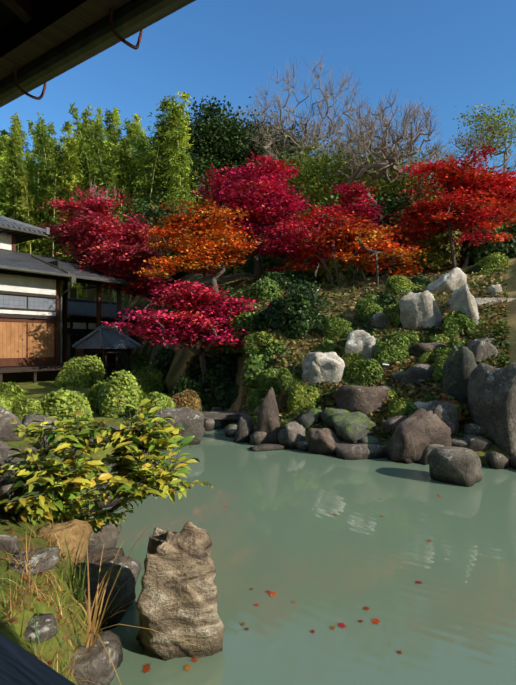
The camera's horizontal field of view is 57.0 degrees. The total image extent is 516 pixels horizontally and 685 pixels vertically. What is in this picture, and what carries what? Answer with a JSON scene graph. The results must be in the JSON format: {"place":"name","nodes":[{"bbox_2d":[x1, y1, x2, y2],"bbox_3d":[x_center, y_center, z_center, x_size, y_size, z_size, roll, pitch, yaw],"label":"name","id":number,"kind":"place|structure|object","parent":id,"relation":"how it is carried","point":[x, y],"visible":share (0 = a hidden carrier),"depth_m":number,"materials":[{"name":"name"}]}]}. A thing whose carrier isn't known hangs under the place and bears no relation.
{"place":"outdoors","nodes":[
{"label":"outdoors","id":0,"kind":"place"},
{"bbox_2d":[0,258,515,684],"bbox_3d":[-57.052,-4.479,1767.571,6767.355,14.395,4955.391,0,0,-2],"label":"terrain","id":1,"kind":"structure","parent":0,"point":[38,390],"depth_m":12.09,"materials":[{"name":"plant"}]},
{"bbox_2d":[0,535,19,553],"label":"rock","id":2,"kind":"object","parent":1,"relation":"on","point":[8,543],"visible":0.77,"depth_m":3.57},
{"bbox_2d":[0,406,26,441],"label":"rock","id":3,"kind":"object","parent":1,"relation":"on","point":[7,434],"visible":0.69,"depth_m":9.17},
{"bbox_2d":[0,382,26,411],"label":"clipped shrub","id":4,"kind":"object","parent":1,"relation":"on","point":[11,393],"visible":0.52,"depth_m":12.30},
{"bbox_2d":[0,477,35,515],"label":"flat rock","id":5,"kind":"object","parent":1,"relation":"on","point":[5,487],"visible":0.31,"depth_m":4.37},
{"bbox_2d":[0,447,37,474],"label":"rock","id":6,"kind":"object","parent":1,"relation":"on","point":[5,454],"visible":0.44,"depth_m":6.11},
{"bbox_2d":[12,398,44,421],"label":"clipped shrub","id":7,"kind":"object","parent":1,"relation":"on","point":[22,408],"visible":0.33,"depth_m":10.66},
{"bbox_2d":[8,547,60,575],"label":"rock","id":8,"kind":"object","parent":1,"relation":"on","point":[51,554],"visible":0.75,"depth_m":3.40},
{"bbox_2d":[22,414,56,433],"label":"flat rock","id":9,"kind":"object","parent":1,"relation":"on","point":[26,419],"visible":0.38,"depth_m":9.96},
{"bbox_2d":[23,613,57,643],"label":"rock","id":10,"kind":"object","parent":1,"relation":"on","point":[46,624],"visible":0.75,"depth_m":2.75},
{"bbox_2d":[0,513,84,676],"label":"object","id":11,"kind":"object","parent":1,"relation":"on","point":[31,609],"visible":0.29,"depth_m":3.15,"materials":[{"name":"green plant"}]},
{"bbox_2d":[0,509,90,668],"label":"moss grass tufts","id":12,"kind":"object","parent":1,"relation":"on","point":[62,646],"visible":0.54,"depth_m":2.99,"materials":[{"name":"green plant"}]},
{"bbox_2d":[0,509,102,684],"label":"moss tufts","id":13,"kind":"object","parent":1,"relation":"on","point":[12,607],"visible":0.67,"depth_m":3.08,"materials":[{"name":"green plant"}]},
{"bbox_2d":[0,215,128,382],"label":"house","id":14,"kind":"structure","parent":1,"relation":"on","point":[30,323],"depth_m":22.90,"materials":[{"name":"wood"}]},
{"bbox_2d":[36,519,92,565],"bbox_3d":[-1.693,1.752,4.134,0.463,0.352,0.460,0,0,-2],"label":"tan rock","id":15,"kind":"object","parent":1,"relation":"on","point":[77,527],"visible":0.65,"depth_m":4.05,"materials":[{"name":"stone"}]},
{"bbox_2d":[40,387,93,426],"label":"clipped shrub","id":16,"kind":"object","parent":1,"relation":"on","point":[50,406],"visible":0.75,"depth_m":10.78,"materials":[{"name":"plant"}]},
{"bbox_2d":[51,354,105,387],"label":"clipped shrub","id":17,"kind":"object","parent":1,"relation":"on","point":[71,374],"depth_m":19.72,"materials":[{"name":"plant"}]},
{"bbox_2d":[61,532,96,602],"bbox_3d":[-1.370,1.706,3.639,0.286,0.567,0.175,0,0,-16],"label":"grass tuft","id":18,"kind":"object","parent":1,"relation":"on","point":[79,591],"visible":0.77,"depth_m":3.63,"materials":[{"name":"green plant"}]},
{"bbox_2d":[70,644,118,684],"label":"rock","id":19,"kind":"object","parent":1,"relation":"on","point":[97,667],"visible":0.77,"depth_m":2.98,"materials":[{"name":"stone"}]},
{"bbox_2d":[0,0,195,684],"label":"veranda and eave","id":20,"kind":"object","parent":1,"relation":"on","point":[42,42],"visible":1,"depth_m":2.46,"materials":[{"name":"brown wood"}]},
{"bbox_2d":[62,297,139,369],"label":"house","id":21,"kind":"structure","parent":1,"relation":"on","point":[81,318],"depth_m":30.02,"materials":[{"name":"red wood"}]},
{"bbox_2d":[77,565,126,630],"bbox_3d":[-1.280,2.144,3.905,0.418,0.537,0.424,0,0,-19],"label":"bank rock","id":22,"kind":"object","parent":1,"relation":"on","point":[118,599],"visible":0.52,"depth_m":3.79,"materials":[{"name":"stone"}]},
{"bbox_2d":[0,103,205,298],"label":"bamboo grove leaves","id":23,"kind":"object","parent":1,"relation":"on","point":[27,166],"visible":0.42,"depth_m":41.46,"materials":[{"name":"green plant"}]},
{"bbox_2d":[36,176,170,369],"bbox_3d":[-9.061,-3.764,27.723,7.901,11.882,8.315,0,0,-2],"label":"pink maple","id":24,"kind":"object","parent":1,"relation":"on","point":[124,245],"depth_m":26.18,"materials":[{"name":"plant"}]},
{"bbox_2d":[85,547,123,562],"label":"bank rock","id":25,"kind":"object","parent":1,"relation":"on","point":[98,554],"visible":0.19,"depth_m":4.80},
{"bbox_2d":[88,518,121,552],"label":"bank rock","id":26,"kind":"object","parent":1,"relation":"on","point":[106,536],"visible":0.23,"depth_m":5.00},
{"bbox_2d":[0,393,212,529],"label":"shrub","id":27,"kind":"object","parent":1,"relation":"on","point":[77,484],"depth_m":4.50,"materials":[{"name":"plant"}]},
{"bbox_2d":[72,326,141,379],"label":"pavilion","id":28,"kind":"structure","parent":1,"relation":"on","point":[103,340],"depth_m":24.27,"materials":[{"name":"grey wood"}]},
{"bbox_2d":[92,630,122,667],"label":"bank rock","id":29,"kind":"object","parent":1,"relation":"on","point":[108,637],"visible":0.38,"depth_m":3.41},
{"bbox_2d":[30,517,198,684],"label":"dry reeds","id":30,"kind":"object","parent":1,"relation":"on","point":[95,630],"visible":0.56,"depth_m":3.35,"materials":[{"name":"beige plant"}]},
{"bbox_2d":[86,369,146,417],"bbox_3d":[-3.855,1.769,12.689,1.838,2.181,1.774,0,0,-2],"label":"clipped shrub","id":31,"kind":"object","parent":1,"relation":"on","point":[124,384],"depth_m":12.07,"materials":[{"name":"plant"}]},
{"bbox_2d":[92,554,140,612],"bbox_3d":[-1.379,2.195,4.301,0.626,0.453,1.031,0,0,-2],"label":"flat rock","id":32,"kind":"object","parent":1,"relation":"on","point":[131,566],"visible":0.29,"depth_m":4.23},
{"bbox_2d":[124,351,148,372],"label":"bush","id":33,"kind":"object","parent":1,"relation":"on","point":[138,359],"visible":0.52,"depth_m":27.20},
{"bbox_2d":[80,91,201,301],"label":"bamboo leaves","id":34,"kind":"object","parent":1,"relation":"on","point":[151,155],"visible":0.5,"depth_m":35.47,"materials":[{"name":"green plant"}]},
{"bbox_2d":[111,259,176,318],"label":"maple tree","id":35,"kind":"object","parent":1,"relation":"on","point":[160,284],"depth_m":30.26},
{"bbox_2d":[131,366,167,393],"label":"clipped shrub","id":36,"kind":"object","parent":1,"relation":"on","point":[149,379],"visible":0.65,"depth_m":16.93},
{"bbox_2d":[140,391,174,420],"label":"clipped shrub","id":37,"kind":"object","parent":1,"relation":"on","point":[166,402],"visible":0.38,"depth_m":11.40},
{"bbox_2d":[109,187,208,302],"bbox_3d":[-6.902,-6.843,32.922,9.820,8.643,10.068,0,0,-2],"label":"evergreen","id":38,"kind":"object","parent":1,"relation":"on","point":[158,212],"depth_m":32.48,"materials":[{"name":"plant"}]},
{"bbox_2d":[148,345,174,378],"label":"bush","id":39,"kind":"object","parent":1,"relation":"on","point":[162,360],"depth_m":19.28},
{"bbox_2d":[100,133,236,223],"bbox_3d":[-6.756,-11.234,39.843,10.738,12.113,11.796,0,0,-2],"label":"evergreen","id":40,"kind":"object","parent":1,"relation":"on","point":[197,166],"depth_m":37.84,"materials":[{"name":"plant"}]},
{"bbox_2d":[147,407,204,445],"bbox_3d":[-1.898,2.001,10.877,1.437,1.032,1.028,0,0,-2],"label":"bank rock","id":41,"kind":"object","parent":1,"relation":"on","point":[190,421],"visible":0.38,"depth_m":10.51,"materials":[{"name":"stone"}]},
{"bbox_2d":[101,279,268,388],"bbox_3d":[-2.289,-0.029,15.477,5.481,3.822,5.841,0,0,-2],"label":"crimson maple","id":42,"kind":"object","parent":1,"relation":"on","point":[182,326],"depth_m":15.02,"materials":[{"name":"plant"}]},
{"bbox_2d":[171,389,201,411],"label":"clipped shrub","id":43,"kind":"object","parent":1,"relation":"on","point":[191,399],"visible":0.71,"depth_m":12.54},
{"bbox_2d":[173,375,205,402],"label":"bush","id":44,"kind":"object","parent":1,"relation":"on","point":[192,384],"depth_m":14.95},
{"bbox_2d":[128,197,264,301],"bbox_3d":[-2.436,-3.424,19.577,5.344,5.096,5.311,0,0,-2],"label":"orange maple","id":45,"kind":"object","parent":1,"relation":"on","point":[214,240],"depth_m":18.98,"materials":[{"name":"plant"}]},
{"bbox_2d":[184,354,219,386],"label":"bush","id":46,"kind":"object","parent":1,"relation":"on","point":[194,368],"visible":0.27,"depth_m":16.06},
{"bbox_2d":[132,95,276,268],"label":"evergreen","id":47,"kind":"object","parent":1,"relation":"on","point":[220,131],"depth_m":40.21,"materials":[{"name":"plant"}]},
{"bbox_2d":[200,345,239,411],"bbox_3d":[-0.929,1.281,14.935,1.808,2.443,1.434,0,0,-2],"label":"bush","id":48,"kind":"object","parent":1,"relation":"on","point":[223,387],"depth_m":14.69,"materials":[{"name":"plant"}]},
{"bbox_2d":[201,412,246,419],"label":"stone slab","id":49,"kind":"structure","parent":1,"relation":"on","point":[223,415],"depth_m":12.35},
{"bbox_2d":[220,310,258,357],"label":"bush","id":50,"kind":"object","parent":1,"relation":"on","point":[245,320],"depth_m":14.91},
{"bbox_2d":[233,414,252,442],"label":"bank rock","id":51,"kind":"object","parent":1,"relation":"on","point":[244,431],"visible":0.81,"depth_m":10.79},
{"bbox_2d":[214,230,283,276],"bbox_3d":[-0.120,-5.721,29.108,5.232,5.314,4.213,0,0,-2],"label":"ridge thicket","id":52,"kind":"object","parent":1,"relation":"on","point":[230,269],"depth_m":28.15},
{"bbox_2d":[181,150,322,280],"bbox_3d":[-0.324,-5.785,23.162,7.328,6.388,7.895,0,0,-2],"label":"maple tree","id":53,"kind":"object","parent":1,"relation":"on","point":[277,197],"depth_m":21.80,"materials":[{"name":"plant"}]},
{"bbox_2d":[242,334,263,355],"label":"shrub","id":54,"kind":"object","parent":1,"relation":"on","point":[250,339],"depth_m":13.85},
{"bbox_2d":[231,277,281,305],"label":"bush","id":55,"kind":"object","parent":1,"relation":"on","point":[265,289],"depth_m":16.97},
{"bbox_2d":[222,92,292,170],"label":"bare tree","id":56,"kind":"object","parent":1,"relation":"on","point":[261,119],"visible":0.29,"depth_m":42.81,"materials":[{"name":"brown plant"}]},
{"bbox_2d":[251,331,275,355],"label":"shrub","id":57,"kind":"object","parent":1,"relation":"on","point":[262,342],"depth_m":13.79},
{"bbox_2d":[242,340,288,387],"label":"bush","id":58,"kind":"object","parent":1,"relation":"on","point":[258,364],"depth_m":13.06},
{"bbox_2d":[256,387,279,443],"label":"rock","id":59,"kind":"object","parent":1,"relation":"on","point":[268,422],"visible":0.5,"depth_m":10.52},
{"bbox_2d":[256,367,281,391],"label":"clipped shrub","id":60,"kind":"object","parent":1,"relation":"on","point":[267,377],"depth_m":12.23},
{"bbox_2d":[244,295,296,333],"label":"bush","id":61,"kind":"object","parent":1,"relation":"on","point":[269,315],"visible":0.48,"depth_m":14.56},
{"bbox_2d":[223,96,331,184],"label":"bare tree","id":62,"kind":"object","parent":1,"relation":"on","point":[278,143],"visible":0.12,"depth_m":42.76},
{"bbox_2d":[277,366,298,391],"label":"clipped shrub","id":63,"kind":"object","parent":1,"relation":"on","point":[286,378],"depth_m":11.73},
{"bbox_2d":[261,270,319,291],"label":"bush","id":64,"kind":"object","parent":1,"relation":"on","point":[281,278],"depth_m":18.94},
{"bbox_2d":[250,210,337,275],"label":"maple","id":65,"kind":"object","parent":1,"relation":"on","point":[289,240],"depth_m":20.34,"materials":[{"name":"plant"}]},
{"bbox_2d":[283,421,305,448],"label":"bank rock","id":66,"kind":"object","parent":1,"relation":"on","point":[294,431],"visible":0.6,"depth_m":10.14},
{"bbox_2d":[279,280,318,340],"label":"bush","id":67,"kind":"object","parent":1,"relation":"on","point":[302,302],"depth_m":13.68,"materials":[{"name":"plant"}]},
{"bbox_2d":[287,382,320,413],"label":"clipped shrub","id":68,"kind":"object","parent":1,"relation":"on","point":[300,395],"visible":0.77,"depth_m":11.07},
{"bbox_2d":[273,275,340,337],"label":"evergreen","id":69,"kind":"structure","parent":1,"relation":"on","point":[322,306],"depth_m":14.05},
{"bbox_2d":[246,54,371,170],"bbox_3d":[4.245,-13.867,40.098,10.863,19.882,11.415,0,0,-2],"label":"tall bare tree","id":70,"kind":"object","parent":1,"relation":"on","point":[306,124],"visible":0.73,"depth_m":38.76,"materials":[{"name":"brown plant"}]},
{"bbox_2d":[297,408,321,429],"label":"bank rock","id":71,"kind":"object","parent":1,"relation":"on","point":[309,418],"visible":0.54,"depth_m":10.49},
{"bbox_2d":[281,225,359,281],"bbox_3d":[3.161,-4.596,24.698,4.553,4.214,3.557,0,0,-2],"label":"ridge thicket","id":72,"kind":"object","parent":1,"relation":"on","point":[322,274],"depth_m":23.46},
{"bbox_2d":[301,352,345,386],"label":"rock","id":73,"kind":"object","parent":1,"relation":"on","point":[331,365],"visible":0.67,"depth_m":11.59,"materials":[{"name":"white stone"}]},
{"bbox_2d":[307,428,340,455],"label":"bank rock","id":74,"kind":"object","parent":1,"relation":"on","point":[322,441],"visible":0.83,"depth_m":9.67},
{"bbox_2d":[283,195,370,281],"bbox_3d":[3.362,-5.108,25.750,5.252,5.570,4.872,0,0,-2],"label":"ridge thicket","id":75,"kind":"object","parent":1,"relation":"on","point":[348,268],"visible":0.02,"depth_m":24.23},
{"bbox_2d":[276,123,392,215],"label":"yellow green tree","id":76,"kind":"object","parent":1,"relation":"on","point":[316,190],"depth_m":28.34,"materials":[{"name":"plant"}]},
{"bbox_2d":[276,203,400,286],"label":"thin maple","id":77,"kind":"object","parent":1,"relation":"on","point":[333,229],"depth_m":18.73,"materials":[{"name":"plant"}]},
{"bbox_2d":[298,180,398,278],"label":"crimson maple","id":78,"kind":"object","parent":1,"relation":"on","point":[368,210],"depth_m":23.19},
{"bbox_2d":[330,411,377,443],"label":"bank rock","id":79,"kind":"object","parent":1,"relation":"on","point":[351,427],"visible":0.5,"depth_m":9.84,"materials":[{"name":"stone"}]},
{"bbox_2d":[311,101,397,183],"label":"bare tree","id":80,"kind":"object","parent":1,"relation":"on","point":[335,128],"visible":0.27,"depth_m":36.04,"materials":[{"name":"brown plant"}]},
{"bbox_2d":[334,443,385,459],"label":"flat rock","id":81,"kind":"object","parent":1,"relation":"on","point":[356,451],"visible":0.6,"depth_m":9.28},
{"bbox_2d":[345,330,375,360],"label":"pale rock","id":82,"kind":"object","parent":1,"relation":"on","point":[362,343],"visible":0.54,"depth_m":11.97,"materials":[{"name":"white stone"}]},
{"bbox_2d":[342,357,383,385],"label":"clipped shrub","id":83,"kind":"object","parent":1,"relation":"on","point":[359,368],"depth_m":11.26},
{"bbox_2d":[334,385,393,415],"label":"rock","id":84,"kind":"object","parent":1,"relation":"on","point":[362,399],"visible":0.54,"depth_m":10.51,"materials":[{"name":"stone"}]},
{"bbox_2d":[239,266,510,444],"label":"hillside","id":85,"kind":"structure","parent":1,"relation":"on","point":[482,331],"depth_m":12.34,"materials":[{"name":"green plant"}]},
{"bbox_2d":[322,316,354,339],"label":"clipped shrub","id":86,"kind":"object","parent":85,"relation":"attached to","point":[337,324],"depth_m":13.28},
{"bbox_2d":[355,297,387,321],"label":"clipped shrub","id":87,"kind":"object","parent":85,"relation":"attached to","point":[364,305],"depth_m":13.79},
{"bbox_2d":[385,274,423,293],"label":"clipped shrub","id":88,"kind":"object","parent":85,"relation":"attached to","point":[405,281],"depth_m":15.81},
{"bbox_2d":[327,216,432,286],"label":"thin maple","id":89,"kind":"object","parent":1,"relation":"on","point":[387,245],"depth_m":17.66,"materials":[{"name":"plant"}]},
{"bbox_2d":[251,285,512,438],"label":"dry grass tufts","id":90,"kind":"object","parent":1,"relation":"on","point":[394,361],"visible":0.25,"depth_m":12.14,"materials":[{"name":"green plant"}]},
{"bbox_2d":[330,132,444,220],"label":"yellow green tree","id":91,"kind":"object","parent":1,"relation":"on","point":[393,183],"depth_m":29.29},
{"bbox_2d":[330,90,449,224],"bbox_3d":[7.318,-8.684,27.137,6.868,10.699,6.811,0,0,35],"label":"bare tree","id":92,"kind":"object","parent":1,"relation":"on","point":[387,162],"visible":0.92,"depth_m":26.31,"materials":[{"name":"brown plant"}]},
{"bbox_2d":[372,331,409,369],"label":"clipped shrub","id":93,"kind":"object","parent":1,"relation":"on","point":[385,351],"depth_m":11.55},
{"bbox_2d":[361,184,423,276],"bbox_3d":[7.571,-5.608,26.684,2.865,6.334,3.884,0,0,-25],"label":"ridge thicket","id":94,"kind":"object","parent":1,"relation":"on","point":[386,208],"depth_m":26.35,"materials":[{"name":"plant"}]},
{"bbox_2d":[386,398,414,419],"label":"shrub","id":95,"kind":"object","parent":1,"relation":"on","point":[397,406],"visible":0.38,"depth_m":10.09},
{"bbox_2d":[399,364,433,386],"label":"rock","id":96,"kind":"object","parent":1,"relation":"on","point":[412,374],"visible":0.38,"depth_m":10.84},
{"bbox_2d":[387,408,451,462],"bbox_3d":[3.189,1.944,9.368,1.362,1.232,1.078,0,0,-2],"label":"bank rock","id":97,"kind":"object","parent":1,"relation":"on","point":[417,432],"visible":0.81,"depth_m":8.99,"materials":[{"name":"stone"}]},
{"bbox_2d":[399,290,441,329],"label":"pale rock","id":98,"kind":"object","parent":1,"relation":"on","point":[419,310],"visible":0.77,"depth_m":12.65,"materials":[{"name":"white stone"}]},
{"bbox_2d":[389,155,485,225],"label":"yellow green tree","id":99,"kind":"object","parent":1,"relation":"on","point":[422,191],"depth_m":28.76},
{"bbox_2d":[428,399,459,435],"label":"bank rock","id":100,"kind":"object","parent":1,"relation":"on","point":[446,412],"visible":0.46,"depth_m":9.35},
{"bbox_2d":[374,143,515,268],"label":"maple","id":101,"kind":"object","parent":1,"relation":"on","point":[494,195],"depth_m":19.16,"materials":[{"name":"plant"}]},
{"bbox_2d":[426,267,466,292],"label":"rock","id":102,"kind":"object","parent":1,"relation":"on","point":[453,279],"visible":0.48,"depth_m":14.79,"materials":[{"name":"white stone"}]},
{"bbox_2d":[403,220,496,271],"bbox_3d":[9.815,-4.008,24.405,4.381,5.388,3.567,0,0,-2],"label":"ridge thicket","id":103,"kind":"object","parent":1,"relation":"on","point":[439,255],"depth_m":23.00,"materials":[{"name":"plant"}]},
{"bbox_2d":[436,393,469,421],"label":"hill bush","id":104,"kind":"object","parent":1,"relation":"on","point":[461,408],"visible":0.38,"depth_m":9.60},
{"bbox_2d":[441,310,475,337],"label":"clipped shrub","id":105,"kind":"object","parent":1,"relation":"on","point":[450,326],"depth_m":11.99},
{"bbox_2d":[443,346,476,403],"bbox_3d":[4.295,0.958,10.015,0.683,1.794,0.467,0,0,33],"label":"mossy rock","id":106,"kind":"object","parent":1,"relation":"on","point":[462,364],"visible":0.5,"depth_m":9.87,"materials":[{"name":"stone"}]},
{"bbox_2d":[451,283,479,324],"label":"rock","id":107,"kind":"object","parent":1,"relation":"on","point":[463,299],"visible":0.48,"depth_m":12.17,"materials":[{"name":"white stone"}]},
{"bbox_2d":[460,433,491,451],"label":"bank rock","id":108,"kind":"object","parent":1,"relation":"on","point":[475,443],"visible":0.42,"depth_m":8.92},
{"bbox_2d":[440,116,515,187],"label":"bare tree","id":109,"kind":"object","parent":1,"relation":"on","point":[473,146],"visible":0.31,"depth_m":32.75,"materials":[{"name":"brown plant"}]},
{"bbox_2d":[440,100,515,171],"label":"sparse tree","id":110,"kind":"object","parent":1,"relation":"on","point":[489,119],"depth_m":33.78,"materials":[{"name":"plant"}]},
{"bbox_2d":[467,339,497,364],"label":"hill rock","id":111,"kind":"object","parent":1,"relation":"on","point":[479,349],"visible":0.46,"depth_m":10.74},
{"bbox_2d":[458,224,515,266],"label":"hedge","id":112,"kind":"object","parent":1,"relation":"on","point":[509,249],"depth_m":20.06,"materials":[{"name":"plant"}]},
{"bbox_2d":[465,252,509,275],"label":"clipped shrub","id":113,"kind":"object","parent":1,"relation":"on","point":[497,261],"depth_m":16.36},
{"bbox_2d":[467,362,515,455],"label":"cliff rock","id":114,"kind":"object","parent":1,"relation":"on","point":[491,392],"visible":0.65,"depth_m":8.91,"materials":[{"name":"stone"}]},
{"bbox_2d":[485,451,508,468],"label":"bank rock","id":115,"kind":"object","parent":1,"relation":"on","point":[495,460],"visible":0.71,"depth_m":8.54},
{"bbox_2d":[0,0,515,218],"label":"sky","id":116,"kind":"structure","parent":0,"point":[447,54],"materials":[{"name":"blue"}]},
{"bbox_2d":[103,419,515,684],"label":"pond water","id":117,"kind":"structure","parent":0,"point":[282,531],"depth_m":4.77,"materials":[{"name":"liquid"}]},
{"bbox_2d":[136,522,224,660],"bbox_3d":[-0.585,1.966,3.581,0.673,1.212,0.466,0,0,-2],"label":"standing rock","id":118,"kind":"object","parent":117,"relation":"in","point":[179,587],"visible":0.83,"depth_m":3.41,"materials":[{"name":"stone"}]},
{"bbox_2d":[142,496,441,672],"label":"fallen leaves","id":119,"kind":"object","parent":117,"relation":"on","point":[187,667],"visible":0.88,"depth_m":3.80,"materials":[{"name":"red plant"}]},
{"bbox_2d":[427,446,481,486],"bbox_3d":[3.219,2.079,7.826,0.802,0.728,0.669,0,0,39],"label":"rock in water","id":120,"kind":"object","parent":117,"relation":"in","point":[460,466],"visible":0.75,"depth_m":7.60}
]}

